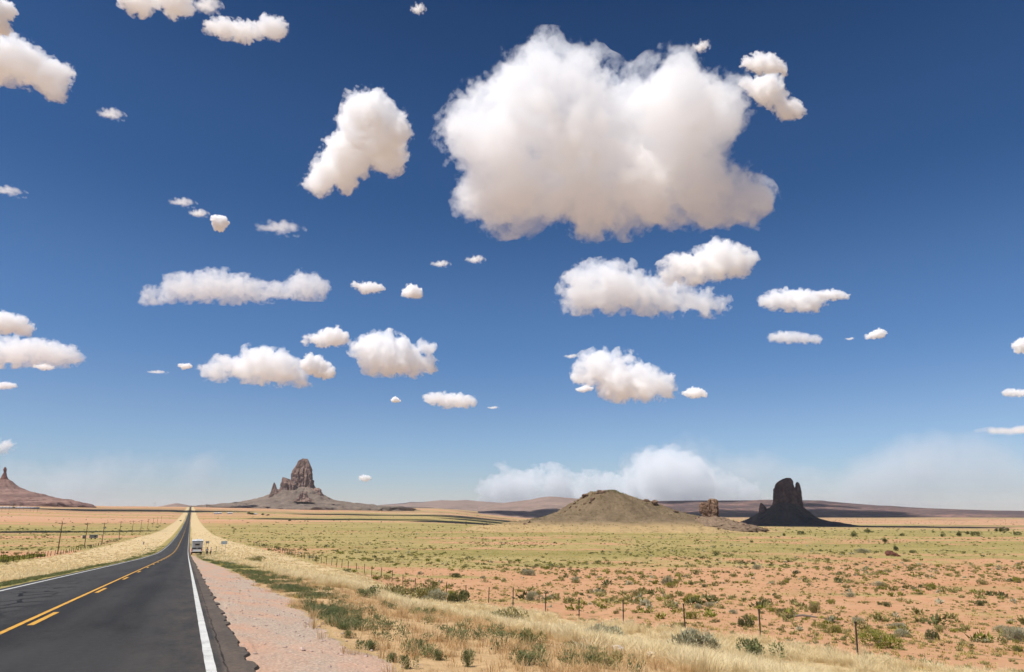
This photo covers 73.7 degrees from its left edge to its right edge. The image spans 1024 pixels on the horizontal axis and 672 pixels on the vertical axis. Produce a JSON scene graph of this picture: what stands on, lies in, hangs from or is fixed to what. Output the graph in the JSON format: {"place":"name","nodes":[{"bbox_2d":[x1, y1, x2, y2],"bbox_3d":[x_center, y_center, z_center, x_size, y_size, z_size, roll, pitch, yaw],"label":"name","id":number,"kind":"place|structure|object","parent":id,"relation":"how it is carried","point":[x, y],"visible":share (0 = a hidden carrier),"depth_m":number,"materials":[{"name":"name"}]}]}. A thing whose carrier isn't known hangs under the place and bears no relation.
{"place":"outdoors","nodes":[
{"label":"outdoors","id":0,"kind":"place"},
{"bbox_2d":[0,507,259,671],"bbox_3d":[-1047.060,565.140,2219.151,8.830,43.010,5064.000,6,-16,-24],"label":"road","id":1,"kind":"structure","parent":0,"point":[145,619],"depth_m":14.96,"materials":[{"name":"grey asphalt"}]},
{"bbox_2d":[0,513,189,633],"bbox_3d":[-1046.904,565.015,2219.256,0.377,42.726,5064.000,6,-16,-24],"label":"road centre line","id":2,"kind":"object","parent":1,"relation":"on","point":[30,619],"visible":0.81,"depth_m":17.35,"materials":[{"name":"yellow paint"}]},
{"bbox_2d":[0,512,216,671],"bbox_3d":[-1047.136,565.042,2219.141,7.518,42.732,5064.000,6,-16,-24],"label":"road edge line","id":3,"kind":"object","parent":1,"relation":"on","point":[210,665],"visible":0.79,"depth_m":13.53,"materials":[{"name":"white paint"}]},
{"bbox_2d":[158,503,190,506],"bbox_3d":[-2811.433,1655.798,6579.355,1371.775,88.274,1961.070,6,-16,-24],"label":"hills","id":4,"kind":"structure","parent":0,"point":[176,505],"depth_m":6403.54,"materials":[{"name":"brown stone"}]},
{"bbox_2d":[380,500,498,510],"bbox_3d":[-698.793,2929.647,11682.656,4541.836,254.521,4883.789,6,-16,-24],"label":"hills","id":5,"kind":"structure","parent":0,"point":[469,505],"depth_m":10661.00,"materials":[{"name":"brown stone"}]},
{"bbox_2d":[230,570,734,671],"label":"brown grass","id":6,"kind":"structure","parent":0,"point":[453,641],"depth_m":13.67,"materials":[{"name":"beige plant"}]},
{"bbox_2d":[0,506,1023,671],"bbox_3d":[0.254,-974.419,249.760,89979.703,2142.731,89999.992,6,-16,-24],"label":"ground","id":7,"kind":"structure","parent":0,"point":[203,520],"depth_m":153.43,"materials":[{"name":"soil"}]},
{"bbox_2d":[0,553,45,561],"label":"green brush","id":8,"kind":"object","parent":7,"relation":"on","point":[10,557],"visible":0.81,"depth_m":171.81,"materials":[{"name":"green plant"}]},
{"bbox_2d":[0,467,95,507],"bbox_3d":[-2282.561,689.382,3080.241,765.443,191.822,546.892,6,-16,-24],"label":"sandstone butte","id":9,"kind":"object","parent":7,"relation":"on","point":[13,493],"visible":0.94,"depth_m":3026.54,"materials":[{"name":"brown stone"}]},
{"bbox_2d":[57,522,63,552],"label":"utility pole","id":10,"kind":"object","parent":7,"relation":"on","point":[60,536],"visible":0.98,"depth_m":214.29,"materials":[{"name":"brown wood"}]},
{"bbox_2d":[2,538,120,561],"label":"wire fence","id":11,"kind":"object","parent":7,"relation":"on","point":[58,551],"visible":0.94,"depth_m":199.00,"materials":[{"name":"metal"}]},
{"bbox_2d":[89,535,97,538],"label":"trailer","id":12,"kind":"object","parent":7,"relation":"on","point":[93,536],"visible":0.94,"depth_m":388.01,"materials":[{"name":"metal"}]},
{"bbox_2d":[0,546,377,630],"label":"roadside weeds","id":13,"kind":"object","parent":7,"relation":"on","point":[334,608],"visible":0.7,"depth_m":30.14,"materials":[{"name":"green plant"}]},
{"bbox_2d":[191,539,202,554],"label":"motorhome","id":14,"kind":"object","parent":7,"relation":"on","point":[197,546],"visible":1,"depth_m":154.96,"materials":[{"name":"grey plastic"}]},
{"bbox_2d":[244,555,265,561],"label":"shrub","id":15,"kind":"object","parent":7,"relation":"on","point":[258,558],"visible":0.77,"depth_m":105.64,"materials":[{"name":"green plant"}]},
{"bbox_2d":[0,528,576,619],"bbox_3d":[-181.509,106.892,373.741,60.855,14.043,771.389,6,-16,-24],"label":"straw grass","id":16,"kind":"structure","parent":7,"relation":"on","point":[19,572],"depth_m":101.80,"materials":[{"name":"beige plant"}]},
{"bbox_2d":[191,458,415,510],"bbox_3d":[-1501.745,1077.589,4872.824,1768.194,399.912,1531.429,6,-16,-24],"label":"volcanic peak","id":17,"kind":"structure","parent":7,"relation":"on","point":[298,490],"depth_m":4626.16,"materials":[{"name":"brown stone"}]},
{"bbox_2d":[204,577,420,671],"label":"gravel","id":18,"kind":"structure","parent":7,"relation":"on","point":[303,649],"depth_m":16.32,"materials":[{"name":"beige gravel"}]},
{"bbox_2d":[343,630,356,637],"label":"shrub","id":19,"kind":"object","parent":7,"relation":"on","point":[348,634],"visible":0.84,"depth_m":13.70,"materials":[{"name":"green plant"}]},
{"bbox_2d":[355,584,380,597],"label":"shrub","id":20,"kind":"object","parent":7,"relation":"on","point":[368,591],"visible":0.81,"depth_m":28.66,"materials":[{"name":"green plant"}]},
{"bbox_2d":[364,639,378,650],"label":"shrub","id":21,"kind":"object","parent":7,"relation":"on","point":[370,646],"visible":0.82,"depth_m":12.14,"materials":[{"name":"green plant"}]},
{"bbox_2d":[386,652,396,662],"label":"shrub","id":22,"kind":"object","parent":7,"relation":"on","point":[391,658],"visible":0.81,"depth_m":10.81,"materials":[{"name":"green plant"}]},
{"bbox_2d":[377,583,409,596],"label":"shrub","id":23,"kind":"object","parent":7,"relation":"on","point":[398,590],"visible":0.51,"depth_m":69.41,"materials":[{"name":"green plant"}]},
{"bbox_2d":[398,654,419,668],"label":"shrub","id":24,"kind":"object","parent":7,"relation":"on","point":[402,658],"visible":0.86,"depth_m":10.31,"materials":[{"name":"green plant"}]},
{"bbox_2d":[415,638,423,647],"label":"shrub","id":25,"kind":"object","parent":7,"relation":"on","point":[420,640],"visible":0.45,"depth_m":12.54,"materials":[{"name":"green plant"}]},
{"bbox_2d":[401,578,441,598],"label":"shrub","id":26,"kind":"object","parent":7,"relation":"on","point":[423,590],"visible":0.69,"depth_m":70.85,"materials":[{"name":"green plant"}]},
{"bbox_2d":[421,588,448,601],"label":"shrub","id":27,"kind":"object","parent":7,"relation":"on","point":[440,594],"visible":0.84,"depth_m":67.12,"materials":[{"name":"grey plant"}]},
{"bbox_2d":[431,646,446,660],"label":"shrub","id":28,"kind":"object","parent":7,"relation":"on","point":[437,654],"visible":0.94,"depth_m":11.43,"materials":[{"name":"green plant"}]},
{"bbox_2d":[448,573,461,577],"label":"shrub","id":29,"kind":"object","parent":7,"relation":"on","point":[457,575],"visible":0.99,"depth_m":110.65,"materials":[{"name":"green plant"}]},
{"bbox_2d":[447,589,469,602],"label":"shrub","id":30,"kind":"object","parent":7,"relation":"on","point":[452,596],"visible":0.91,"depth_m":62.59,"materials":[{"name":"green plant"}]},
{"bbox_2d":[461,650,473,666],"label":"shrub","id":31,"kind":"object","parent":7,"relation":"on","point":[466,659],"visible":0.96,"depth_m":10.93,"materials":[{"name":"green plant"}]},
{"bbox_2d":[290,577,645,671],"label":"young weeds","id":32,"kind":"object","parent":7,"relation":"on","point":[426,610],"visible":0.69,"depth_m":14.44,"materials":[{"name":"green plant"}]},
{"bbox_2d":[0,507,1022,533],"bbox_3d":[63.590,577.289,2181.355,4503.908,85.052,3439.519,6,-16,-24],"label":"desert scrub","id":33,"kind":"object","parent":7,"relation":"on","point":[467,524],"visible":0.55,"depth_m":897.05,"materials":[{"name":"green plant"}]},
{"bbox_2d":[0,526,1023,642],"bbox_3d":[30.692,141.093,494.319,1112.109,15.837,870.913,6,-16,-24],"label":"desert scrub","id":34,"kind":"object","parent":7,"relation":"on","point":[779,614],"visible":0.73,"depth_m":121.84,"materials":[{"name":"green plant"}]},
{"bbox_2d":[496,606,528,619],"bbox_3d":[-0.105,17.627,43.011,2.145,1.095,2.054,13,-20,-42],"label":"shrub","id":35,"kind":"object","parent":7,"relation":"on","point":[515,611],"visible":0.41,"depth_m":43.01,"materials":[{"name":"green plant"}]},
{"bbox_2d":[508,647,547,667],"bbox_3d":[0.287,5.300,11.263,0.678,0.363,0.478,-3,-15,13],"label":"shrub","id":36,"kind":"object","parent":7,"relation":"on","point":[528,657],"visible":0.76,"depth_m":11.22,"materials":[{"name":"green plant"}]},
{"bbox_2d":[521,568,535,575],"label":"shrub","id":37,"kind":"object","parent":7,"relation":"on","point":[527,572],"visible":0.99,"depth_m":117.82,"materials":[{"name":"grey plant"}]},
{"bbox_2d":[511,626,546,642],"bbox_3d":[0.340,6.506,14.777,0.807,0.412,0.640,-5,-15,18],"label":"shrub","id":38,"kind":"object","parent":7,"relation":"on","point":[528,633],"visible":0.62,"depth_m":14.77,"materials":[{"name":"green plant"}]},
{"bbox_2d":[526,590,543,600],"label":"shrub","id":39,"kind":"object","parent":7,"relation":"on","point":[529,596],"visible":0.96,"depth_m":67.79,"materials":[{"name":"grey plant"}]},
{"bbox_2d":[586,650,622,669],"bbox_3d":[1.601,5.636,11.834,0.692,0.333,0.662,-2,-15,8],"label":"shrub","id":40,"kind":"object","parent":7,"relation":"on","point":[602,659],"visible":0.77,"depth_m":11.78,"materials":[{"name":"green plant"}]},
{"bbox_2d":[581,622,627,636],"bbox_3d":[4.393,14.400,33.214,2.390,0.928,2.132,-1,-14,3],"label":"shrub","id":41,"kind":"object","parent":7,"relation":"on","point":[615,629],"visible":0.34,"depth_m":33.20,"materials":[{"name":"grey plant"}]},
{"bbox_2d":[629,590,642,595],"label":"shrub","id":42,"kind":"object","parent":7,"relation":"on","point":[637,592],"visible":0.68,"depth_m":72.50,"materials":[{"name":"green plant"}]},
{"bbox_2d":[253,541,1022,669],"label":"wire fence","id":43,"kind":"object","parent":7,"relation":"on","point":[855,622],"visible":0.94,"depth_m":43.69,"materials":[{"name":"wood"}]},
{"bbox_2d":[259,566,1023,671],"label":"straw grass","id":44,"kind":"structure","parent":7,"relation":"on","point":[728,655],"depth_m":24.64,"materials":[{"name":"beige plant"}]},
{"bbox_2d":[661,575,672,584],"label":"shrub","id":45,"kind":"object","parent":7,"relation":"on","point":[666,580],"visible":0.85,"depth_m":96.32,"materials":[{"name":"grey plant"}]},
{"bbox_2d":[663,581,678,587],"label":"shrub","id":46,"kind":"object","parent":7,"relation":"on","point":[670,584],"visible":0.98,"depth_m":88.62,"materials":[{"name":"green plant"}]},
{"bbox_2d":[683,609,700,619],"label":"shrub","id":47,"kind":"object","parent":7,"relation":"on","point":[689,615],"visible":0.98,"depth_m":47.07,"materials":[{"name":"green plant"}]},
{"bbox_2d":[667,626,721,650],"bbox_3d":[7.453,12.555,28.064,2.516,1.234,1.868,2,-15,-8],"label":"shrub","id":48,"kind":"object","parent":7,"relation":"on","point":[695,637],"visible":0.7,"depth_m":27.93,"materials":[{"name":"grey plant"}]},
{"bbox_2d":[379,552,1023,671],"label":"dry ground plants","id":49,"kind":"object","parent":7,"relation":"on","point":[957,648],"visible":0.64,"depth_m":44.88,"materials":[{"name":"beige plant"}]},
{"bbox_2d":[703,601,715,606],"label":"shrub","id":50,"kind":"object","parent":7,"relation":"on","point":[707,604],"visible":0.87,"depth_m":60.61,"materials":[{"name":"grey plant"}]},
{"bbox_2d":[693,499,768,531],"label":"rock stack","id":51,"kind":"object","parent":7,"relation":"on","point":[709,512],"visible":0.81,"depth_m":627.93,"materials":[{"name":"stone"}]},
{"bbox_2d":[729,609,737,613],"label":"shrub","id":52,"kind":"object","parent":7,"relation":"on","point":[733,611],"visible":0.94,"depth_m":53.14,"materials":[{"name":"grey plant"}]},
{"bbox_2d":[456,512,1022,524],"bbox_3d":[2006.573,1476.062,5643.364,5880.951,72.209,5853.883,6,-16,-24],"label":"desert scrub","id":53,"kind":"object","parent":7,"relation":"on","point":[835,519],"visible":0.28,"depth_m":4421.60,"materials":[{"name":"green plant"}]},
{"bbox_2d":[737,613,754,626],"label":"shrub","id":54,"kind":"object","parent":7,"relation":"on","point":[748,620],"visible":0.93,"depth_m":41.91,"materials":[{"name":"green plant"}]},
{"bbox_2d":[744,613,758,620],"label":"shrub","id":55,"kind":"object","parent":7,"relation":"on","point":[752,615],"visible":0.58,"depth_m":47.47,"materials":[{"name":"green plant"}]},
{"bbox_2d":[752,564,763,568],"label":"shrub","id":56,"kind":"object","parent":7,"relation":"on","point":[755,566],"visible":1,"depth_m":148.24,"materials":[{"name":"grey plant"}]},
{"bbox_2d":[735,637,784,657],"bbox_3d":[9.459,11.919,25.880,1.657,0.951,1.392,2,-14,-6],"label":"shrub","id":57,"kind":"object","parent":7,"relation":"on","point":[753,647],"visible":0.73,"depth_m":25.81,"materials":[{"name":"green plant"}]},
{"bbox_2d":[762,598,772,604],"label":"shrub","id":58,"kind":"object","parent":7,"relation":"on","point":[764,599],"visible":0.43,"depth_m":63.31,"materials":[{"name":"green plant"}]},
{"bbox_2d":[766,607,780,611],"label":"shrub","id":59,"kind":"object","parent":7,"relation":"on","point":[772,609],"visible":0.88,"depth_m":55.19,"materials":[{"name":"green plant"}]},
{"bbox_2d":[777,607,793,613],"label":"shrub","id":60,"kind":"object","parent":7,"relation":"on","point":[780,609],"visible":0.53,"depth_m":54.09,"materials":[{"name":"green plant"}]},
{"bbox_2d":[788,611,816,617],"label":"fallen branch","id":61,"kind":"object","parent":7,"relation":"on","point":[798,615],"visible":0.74,"depth_m":48.79,"materials":[{"name":"beige wood"}]},
{"bbox_2d":[741,478,875,526],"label":"rock butte","id":62,"kind":"object","parent":7,"relation":"on","point":[786,508],"visible":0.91,"depth_m":2217.85,"materials":[{"name":"brown stone"}]},
{"bbox_2d":[808,601,820,612],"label":"shrub","id":63,"kind":"object","parent":7,"relation":"on","point":[816,607],"visible":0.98,"depth_m":54.74,"materials":[{"name":"green plant"}]},
{"bbox_2d":[811,621,827,628],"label":"shrub","id":64,"kind":"object","parent":7,"relation":"on","point":[824,625],"visible":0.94,"depth_m":42.30,"materials":[{"name":"green plant"}]},
{"bbox_2d":[826,598,834,603],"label":"shrub","id":65,"kind":"object","parent":7,"relation":"on","point":[830,601],"visible":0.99,"depth_m":66.56,"materials":[{"name":"green plant"}]},
{"bbox_2d":[828,623,842,632],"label":"shrub","id":66,"kind":"object","parent":7,"relation":"on","point":[836,628],"visible":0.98,"depth_m":38.68,"materials":[{"name":"green plant"}]},
{"bbox_2d":[843,591,855,596],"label":"shrub","id":67,"kind":"object","parent":7,"relation":"on","point":[851,594],"visible":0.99,"depth_m":76.86,"materials":[{"name":"grey plant"}]},
{"bbox_2d":[851,616,865,623],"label":"shrub","id":68,"kind":"object","parent":7,"relation":"on","point":[862,619],"visible":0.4,"depth_m":46.47,"materials":[{"name":"grey plant"}]},
{"bbox_2d":[853,548,869,552],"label":"shrub","id":69,"kind":"object","parent":7,"relation":"on","point":[863,550],"visible":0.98,"depth_m":236.91,"materials":[{"name":"grey plant"}]},
{"bbox_2d":[869,581,882,585],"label":"shrub","id":70,"kind":"object","parent":7,"relation":"on","point":[878,584],"visible":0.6,"depth_m":98.00,"materials":[{"name":"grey plant"}]},
{"bbox_2d":[848,627,904,649],"bbox_3d":[17.295,14.322,32.281,1.935,0.944,2.337,5,-15,-18],"label":"shrub","id":71,"kind":"object","parent":7,"relation":"on","point":[875,635],"visible":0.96,"depth_m":32.06,"materials":[{"name":"green plant"}]},
{"bbox_2d":[880,582,889,586],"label":"shrub","id":72,"kind":"object","parent":7,"relation":"on","point":[884,584],"visible":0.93,"depth_m":94.99,"materials":[{"name":"green plant"}]},
{"bbox_2d":[885,550,892,555],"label":"rock outcrop","id":73,"kind":"object","parent":7,"relation":"on","point":[888,552],"visible":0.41,"depth_m":216.57,"materials":[{"name":"brown stone"}]},
{"bbox_2d":[886,622,905,627],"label":"shrub","id":74,"kind":"object","parent":7,"relation":"on","point":[896,624],"visible":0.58,"depth_m":43.26,"materials":[{"name":"grey plant"}]},
{"bbox_2d":[893,628,910,636],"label":"shrub","id":75,"kind":"object","parent":7,"relation":"on","point":[903,633],"visible":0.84,"depth_m":37.61,"materials":[{"name":"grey plant"}]},
{"bbox_2d":[925,582,935,589],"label":"shrub","id":76,"kind":"object","parent":7,"relation":"on","point":[932,586],"visible":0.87,"depth_m":91.91,"materials":[{"name":"green plant"}]},
{"bbox_2d":[925,629,939,639],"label":"shrub","id":77,"kind":"object","parent":7,"relation":"on","point":[934,635],"visible":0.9,"depth_m":36.63,"materials":[{"name":"green plant"}]},
{"bbox_2d":[932,624,948,632],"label":"shrub","id":78,"kind":"object","parent":7,"relation":"on","point":[939,628],"visible":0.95,"depth_m":40.79,"materials":[{"name":"green plant"}]},
{"bbox_2d":[970,531,979,535],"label":"juniper","id":79,"kind":"object","parent":7,"relation":"on","point":[974,532],"visible":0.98,"depth_m":491.69,"materials":[{"name":"green plant"}]},
{"bbox_2d":[974,600,984,605],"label":"shrub","id":80,"kind":"object","parent":7,"relation":"on","point":[979,603],"visible":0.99,"depth_m":67.62,"materials":[{"name":"green plant"}]},
{"bbox_2d":[976,579,988,584],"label":"shrub","id":81,"kind":"object","parent":7,"relation":"on","point":[981,581],"visible":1,"depth_m":104.84,"materials":[{"name":"green plant"}]},
{"bbox_2d":[992,624,1007,631],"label":"shrub","id":82,"kind":"object","parent":7,"relation":"on","point":[997,628],"visible":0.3,"depth_m":42.63,"materials":[{"name":"grey plant"}]},
{"bbox_2d":[1001,625,1023,641],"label":"shrub","id":83,"kind":"object","parent":7,"relation":"on","point":[1017,633],"visible":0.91,"depth_m":37.04,"materials":[{"name":"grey plant"}]},
{"bbox_2d":[1003,644,1023,652],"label":"shrub","id":84,"kind":"object","parent":7,"relation":"on","point":[1015,649],"visible":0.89,"depth_m":33.08,"materials":[{"name":"green plant"}]},
{"bbox_2d":[1012,576,1023,582],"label":"shrub","id":85,"kind":"object","parent":7,"relation":"on","point":[1018,579],"visible":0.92,"depth_m":109.97,"materials":[{"name":"green plant"}]},
{"bbox_2d":[0,0,1023,510],"label":"sky","id":86,"kind":"structure","parent":0,"point":[499,251],"materials":[{"name":"blue"}]},
{"bbox_2d":[478,496,576,517],"bbox_3d":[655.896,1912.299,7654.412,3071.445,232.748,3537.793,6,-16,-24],"label":"hills","id":87,"kind":"structure","parent":0,"point":[538,507],"depth_m":6877.97,"materials":[{"name":"brown stone"}]},
{"bbox_2d":[462,490,784,532],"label":"hill","id":88,"kind":"structure","parent":0,"point":[668,523],"depth_m":637.92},
{"bbox_2d":[470,490,770,531],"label":"hill scrub","id":89,"kind":"object","parent":88,"relation":"on","point":[618,492],"visible":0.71,"depth_m":654.63,"materials":[{"name":"green plant"}]},
{"bbox_2d":[658,500,1023,517],"bbox_3d":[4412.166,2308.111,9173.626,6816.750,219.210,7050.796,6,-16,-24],"label":"mesa","id":90,"kind":"structure","parent":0,"point":[750,508],"depth_m":7926.69,"materials":[{"name":"brown stone"}]}
]}

